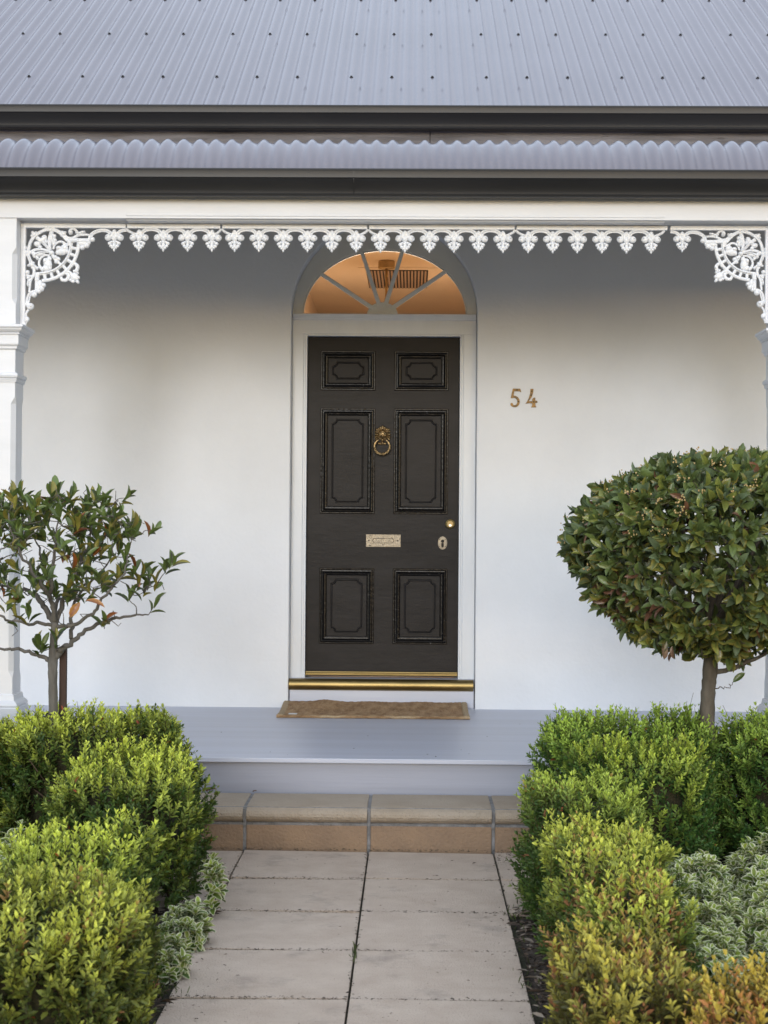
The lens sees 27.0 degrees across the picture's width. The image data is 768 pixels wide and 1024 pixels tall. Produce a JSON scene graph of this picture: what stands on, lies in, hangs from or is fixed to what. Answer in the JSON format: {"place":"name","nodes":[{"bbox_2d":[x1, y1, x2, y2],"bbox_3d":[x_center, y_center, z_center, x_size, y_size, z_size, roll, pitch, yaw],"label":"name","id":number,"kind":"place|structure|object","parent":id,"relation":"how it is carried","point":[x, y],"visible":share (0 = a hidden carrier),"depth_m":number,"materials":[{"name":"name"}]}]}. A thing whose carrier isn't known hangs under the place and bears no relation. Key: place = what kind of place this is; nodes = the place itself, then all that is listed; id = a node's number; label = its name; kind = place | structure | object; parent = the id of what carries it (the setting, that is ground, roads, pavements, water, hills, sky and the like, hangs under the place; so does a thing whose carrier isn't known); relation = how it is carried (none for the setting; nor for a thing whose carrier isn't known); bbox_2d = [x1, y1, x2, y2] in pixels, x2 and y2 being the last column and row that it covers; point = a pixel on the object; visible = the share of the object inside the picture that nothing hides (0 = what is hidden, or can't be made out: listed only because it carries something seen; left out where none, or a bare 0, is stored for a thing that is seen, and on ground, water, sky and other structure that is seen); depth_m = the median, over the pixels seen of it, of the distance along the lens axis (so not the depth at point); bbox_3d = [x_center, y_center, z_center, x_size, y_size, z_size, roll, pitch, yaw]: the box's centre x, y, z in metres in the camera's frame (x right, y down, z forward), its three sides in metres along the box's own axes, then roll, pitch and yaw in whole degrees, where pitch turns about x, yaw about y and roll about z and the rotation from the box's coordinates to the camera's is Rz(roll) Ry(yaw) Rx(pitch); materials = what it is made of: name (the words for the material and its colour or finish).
{"place":"outdoors","nodes":[
{"label":"outdoors","id":0,"kind":"place"},
{"bbox_2d":[152,847,543,1023],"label":"path","id":1,"kind":"structure","parent":0,"point":[380,975],"depth_m":5.44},
{"bbox_2d":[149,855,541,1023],"bbox_3d":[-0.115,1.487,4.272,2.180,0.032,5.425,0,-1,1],"label":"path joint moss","id":2,"kind":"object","parent":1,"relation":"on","point":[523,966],"visible":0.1,"depth_m":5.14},
{"bbox_2d":[166,852,531,1023],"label":"dirt crumbs","id":3,"kind":"object","parent":1,"relation":"on","point":[429,966],"visible":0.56,"depth_m":5.42,"materials":[{"name":"brown soil"}]},
{"bbox_2d":[0,0,767,806],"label":"cottage","id":4,"kind":"structure","parent":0,"point":[284,416],"depth_m":9.46,"materials":[{"name":"paint"}]},
{"bbox_2d":[276,699,469,719],"bbox_3d":[-0.057,1.133,9.195,1.083,0.052,0.514,0,-1,1],"label":"doormat","id":5,"kind":"object","parent":4,"relation":"on","point":[324,708],"visible":1,"depth_m":9.19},
{"bbox_2d":[305,337,458,676],"bbox_3d":[-0.008,-0.031,9.624,0.914,2.038,0.087,0,-1,1],"label":"door","id":6,"kind":"structure","parent":4,"relation":"in","point":[383,453],"depth_m":9.62,"materials":[{"name":"paint"}]},
{"bbox_2d":[378,260,394,297],"bbox_3d":[0.015,-1.353,11.934,0.260,1.039,0.260,0,-1,1],"label":"pendant lamp","id":7,"kind":"object","parent":4,"relation":"hanging from","point":[386,265],"visible":0.32,"depth_m":11.91,"materials":[{"name":"orange metal"}]},
{"bbox_2d":[147,837,767,1023],"bbox_3d":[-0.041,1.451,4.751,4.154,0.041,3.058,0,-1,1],"label":"mulch","id":8,"kind":"object","parent":0,"point":[544,971],"visible":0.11,"depth_m":5.16,"materials":[{"name":"black soil"}]},
{"bbox_2d":[0,714,14,836],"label":"box shrub","id":9,"kind":"object","parent":8,"relation":"on","point":[3,720],"visible":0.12,"depth_m":6.67,"materials":[{"name":"green plant"}]},
{"bbox_2d":[0,819,40,865],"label":"variegated plant","id":10,"kind":"object","parent":8,"relation":"on","point":[6,837],"visible":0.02,"depth_m":5.84,"materials":[{"name":"green plant"}]},
{"bbox_2d":[42,649,71,723],"bbox_3d":[-1.367,1.046,6.706,0.113,0.947,0.105,0,-1,1],"label":"tree stake","id":11,"kind":"object","parent":8,"relation":"on","point":[63,679],"visible":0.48,"depth_m":6.73,"materials":[{"name":"wood"}]},
{"bbox_2d":[0,850,164,1023],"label":"box shrub","id":12,"kind":"object","parent":8,"relation":"on","point":[65,958],"visible":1,"depth_m":3.91,"materials":[{"name":"green plant"}]},
{"bbox_2d":[0,804,175,976],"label":"box shrub","id":13,"kind":"object","parent":8,"relation":"on","point":[124,857],"visible":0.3,"depth_m":4.82,"materials":[{"name":"green plant"}]},
{"bbox_2d":[0,475,189,731],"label":"bay tree","id":14,"kind":"object","parent":8,"relation":"on","point":[22,532],"visible":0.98,"depth_m":6.65,"materials":[{"name":"green plant"}]},
{"bbox_2d":[0,697,206,847],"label":"box shrub","id":15,"kind":"object","parent":8,"relation":"on","point":[37,750],"visible":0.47,"depth_m":6.51,"materials":[{"name":"green plant"}]},
{"bbox_2d":[40,733,219,912],"bbox_3d":[-0.956,1.166,6.001,0.646,0.629,0.805,0,-1,1],"label":"box shrub","id":16,"kind":"object","parent":8,"relation":"on","point":[90,789],"visible":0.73,"depth_m":5.80,"materials":[{"name":"green plant"}]},
{"bbox_2d":[153,931,194,985],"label":"variegated plant","id":17,"kind":"object","parent":8,"relation":"on","point":[174,959],"visible":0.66,"depth_m":5.00,"materials":[{"name":"green plant"}]},
{"bbox_2d":[158,896,215,953],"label":"variegated plant","id":18,"kind":"object","parent":8,"relation":"on","point":[192,923],"visible":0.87,"depth_m":5.38,"materials":[{"name":"green plant"}]},
{"bbox_2d":[198,852,229,915],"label":"variegated plant","id":19,"kind":"object","parent":8,"relation":"on","point":[213,872],"visible":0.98,"depth_m":5.78,"materials":[{"name":"green plant"}]},
{"bbox_2d":[195,793,532,855],"bbox_3d":[-0.060,1.400,7.173,2.188,0.207,0.374,0,-1,1],"label":"stone step","id":20,"kind":"object","parent":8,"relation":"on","point":[380,822],"visible":0.66,"depth_m":7.01,"materials":[{"name":"beige stone"}]},
{"bbox_2d":[148,899,756,1017],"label":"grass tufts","id":21,"kind":"object","parent":8,"relation":"on","point":[175,985],"visible":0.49,"depth_m":4.95,"materials":[{"name":"green plant"}]},
{"bbox_2d":[505,765,663,921],"bbox_3d":[0.723,1.204,5.840,0.546,0.576,0.689,0,-1,1],"label":"box shrub","id":22,"kind":"object","parent":8,"relation":"on","point":[539,796],"visible":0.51,"depth_m":5.71,"materials":[{"name":"green plant"}]},
{"bbox_2d":[530,808,688,960],"bbox_3d":[0.714,1.226,5.156,0.503,0.518,0.620,0,-1,1],"label":"box shrub","id":23,"kind":"object","parent":8,"relation":"on","point":[636,842],"visible":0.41,"depth_m":5.05,"materials":[{"name":"green plant"}]},
{"bbox_2d":[539,905,711,1023],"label":"box shrub","id":24,"kind":"object","parent":8,"relation":"on","point":[646,988],"visible":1,"depth_m":3.68,"materials":[{"name":"green plant"}]},
{"bbox_2d":[545,836,706,1021],"bbox_3d":[0.691,1.198,4.473,0.463,0.561,0.695,0,-1,1],"label":"box shrub","id":25,"kind":"object","parent":8,"relation":"on","point":[615,901],"visible":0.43,"depth_m":4.38,"materials":[{"name":"green plant"}]},
{"bbox_2d":[525,695,734,857],"bbox_3d":[1.028,1.125,6.724,0.869,0.753,0.696,0,-1,1],"label":"box shrub","id":26,"kind":"object","parent":8,"relation":"on","point":[559,737],"visible":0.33,"depth_m":6.62,"materials":[{"name":"green plant"}]},
{"bbox_2d":[558,726,726,861],"bbox_3d":[1.006,1.166,6.232,0.656,0.661,0.582,0,-1,1],"label":"box shrub","id":27,"kind":"object","parent":8,"relation":"on","point":[676,785],"visible":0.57,"depth_m":6.10,"materials":[{"name":"green plant"}]},
{"bbox_2d":[556,443,767,823],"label":"bay tree","id":28,"kind":"object","parent":8,"relation":"on","point":[634,527],"visible":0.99,"depth_m":6.34,"materials":[{"name":"green plant"}]},
{"bbox_2d":[661,849,733,900],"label":"variegated plant","id":29,"kind":"object","parent":8,"relation":"on","point":[702,867],"visible":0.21,"depth_m":5.62,"materials":[{"name":"green plant"}]},
{"bbox_2d":[674,873,753,970],"bbox_3d":[1.040,1.350,5.277,0.373,0.295,0.454,0,-1,1],"label":"variegated plant","id":30,"kind":"object","parent":8,"relation":"on","point":[722,915],"visible":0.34,"depth_m":5.22,"materials":[{"name":"green plant"}]},
{"bbox_2d":[661,949,767,1023],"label":"box shrub","id":31,"kind":"object","parent":8,"relation":"on","point":[720,1003],"visible":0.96,"depth_m":3.54,"materials":[{"name":"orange plant"}]},
{"bbox_2d":[685,924,752,993],"bbox_3d":[0.965,1.372,4.778,0.307,0.243,0.512,0,-1,1],"label":"variegated plant","id":32,"kind":"object","parent":8,"relation":"on","point":[707,943],"visible":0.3,"depth_m":4.72,"materials":[{"name":"green plant"}]},
{"bbox_2d":[714,702,767,861],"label":"box shrub","id":33,"kind":"object","parent":8,"relation":"on","point":[744,753],"visible":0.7,"depth_m":6.51,"materials":[{"name":"green plant"}]},
{"bbox_2d":[723,828,767,895],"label":"variegated plant","id":34,"kind":"object","parent":8,"relation":"on","point":[750,862],"visible":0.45,"depth_m":5.78,"materials":[{"name":"green plant"}]},
{"bbox_2d":[731,880,767,966],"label":"variegated plant","id":35,"kind":"object","parent":8,"relation":"on","point":[754,903],"visible":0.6,"depth_m":5.22,"materials":[{"name":"green plant"}]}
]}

